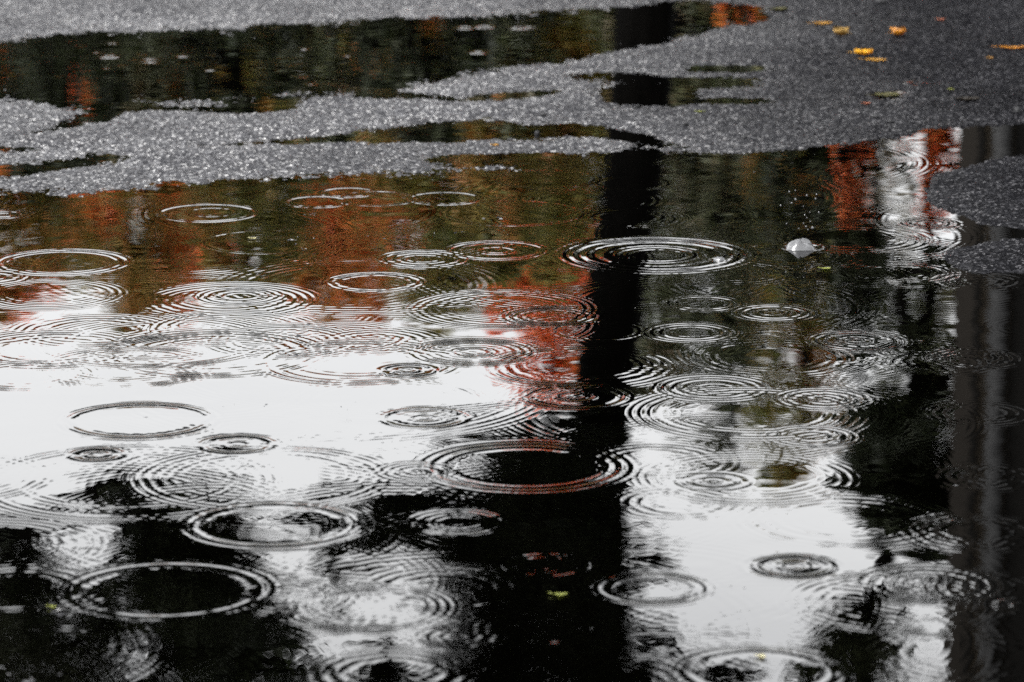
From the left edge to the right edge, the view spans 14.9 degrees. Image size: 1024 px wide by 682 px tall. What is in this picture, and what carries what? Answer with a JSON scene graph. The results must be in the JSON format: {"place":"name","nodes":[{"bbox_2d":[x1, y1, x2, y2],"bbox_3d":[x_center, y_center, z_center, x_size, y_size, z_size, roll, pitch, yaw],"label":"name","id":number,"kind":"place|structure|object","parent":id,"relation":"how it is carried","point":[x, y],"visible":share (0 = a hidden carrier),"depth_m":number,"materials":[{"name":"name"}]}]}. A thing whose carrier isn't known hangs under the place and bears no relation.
{"place":"outdoors","nodes":[
{"label":"outdoors","id":0,"kind":"place"},
{"bbox_2d":[0,0,1023,681],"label":"water","id":1,"kind":"structure","parent":0,"point":[640,402],"depth_m":6.62,"materials":[{"name":"black liquid"}]},
{"bbox_2d":[547,592,567,595],"bbox_3d":[0.064,0.350,5.423,0.026,0.004,0.018,9,15,34],"label":"fallen leaf","id":2,"kind":"object","parent":1,"relation":"on","point":[559,594],"visible":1,"depth_m":5.42,"materials":[{"name":"plant"}]},
{"bbox_2d":[714,257,724,260],"bbox_3d":[0.414,-0.164,7.782,0.023,0.008,0.023,6,14,27],"label":"water bubble","id":3,"kind":"object","parent":1,"relation":"on","point":[719,258],"visible":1,"depth_m":7.78,"materials":[{"name":"grey"}]},
{"bbox_2d":[786,238,814,250],"bbox_3d":[0.584,-0.198,7.903,0.060,0.022,0.060,0,12,0],"label":"water bubble","id":4,"kind":"object","parent":1,"relation":"on","point":[802,244],"visible":1,"depth_m":7.89,"materials":[{"name":"grey"}]},
{"bbox_2d":[0,0,1023,681],"bbox_3d":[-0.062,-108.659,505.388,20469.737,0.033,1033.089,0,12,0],"label":"ground","id":5,"kind":"structure","parent":0,"point":[818,82],"depth_m":9.71,"materials":[{"name":"grey asphalt"}]},
{"bbox_2d":[769,7,787,9],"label":"fallen leaf","id":6,"kind":"object","parent":5,"relation":"on","point":[778,8],"visible":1,"depth_m":11.49,"materials":[{"name":"plant"}]},
{"bbox_2d":[812,21,831,24],"bbox_3d":[0.881,-0.912,11.180,0.065,0.007,0.049,6,14,25],"label":"fallen leaf","id":7,"kind":"object","parent":5,"relation":"on","point":[824,22],"visible":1,"depth_m":11.18,"materials":[{"name":"plant"}]},
{"bbox_2d":[833,25,851,34],"bbox_3d":[0.924,-0.870,10.942,0.051,0.027,0.059,-1,12,-3],"label":"fallen leaf","id":8,"kind":"object","parent":5,"relation":"on","point":[840,30],"visible":1,"depth_m":10.93,"materials":[{"name":"yellow plant"}]},
{"bbox_2d":[852,48,872,54],"bbox_3d":[0.948,-0.785,10.570,0.060,0.018,0.053,11,16,41],"label":"fallen leaf","id":9,"kind":"object","parent":5,"relation":"on","point":[863,51],"visible":1,"depth_m":10.56,"materials":[{"name":"yellow plant"}]},
{"bbox_2d":[856,58,886,60],"bbox_3d":[0.966,-0.756,10.465,0.055,0.005,0.070,-9,15,-37],"label":"fallen leaf","id":10,"kind":"object","parent":5,"relation":"on","point":[875,59],"visible":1,"depth_m":10.47,"materials":[{"name":"orange plant"}]},
{"bbox_2d":[875,0,885,3],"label":"pebble","id":11,"kind":"object","parent":5,"relation":"on","point":[881,1],"visible":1,"depth_m":11.63,"materials":[{"name":"grey stone"}]},
{"bbox_2d":[866,92,900,95],"bbox_3d":[0.942,-0.627,9.902,0.087,0.004,0.075,4,13,18],"label":"fallen leaf","id":12,"kind":"object","parent":5,"relation":"on","point":[886,93],"visible":1,"depth_m":9.91,"materials":[{"name":"plant"}]},
{"bbox_2d":[890,26,905,34],"bbox_3d":[1.081,-0.869,10.928,0.052,0.026,0.047,4,13,17],"label":"fallen leaf","id":13,"kind":"object","parent":5,"relation":"on","point":[898,30],"visible":1,"depth_m":10.92,"materials":[{"name":"orange plant"}]},
{"bbox_2d":[946,96,979,99],"bbox_3d":[1.133,-0.610,9.793,0.072,0.008,0.056,8,14,32],"label":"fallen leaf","id":14,"kind":"object","parent":5,"relation":"on","point":[967,98],"visible":1,"depth_m":9.80,"materials":[{"name":"grey plant"}]},
{"bbox_2d":[989,45,1023,48],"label":"fallen leaf","id":15,"kind":"object","parent":5,"relation":"on","point":[1015,47],"visible":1,"depth_m":10.69,"materials":[{"name":"orange plant"}]},
{"bbox_2d":[1013,106,1020,112],"bbox_3d":[1.242,-0.567,9.601,0.019,0.020,0.019,10,16,38],"label":"pebble","id":16,"kind":"object","parent":5,"relation":"on","point":[1016,109],"visible":1,"depth_m":9.60,"materials":[{"name":"grey stone"}]}
]}

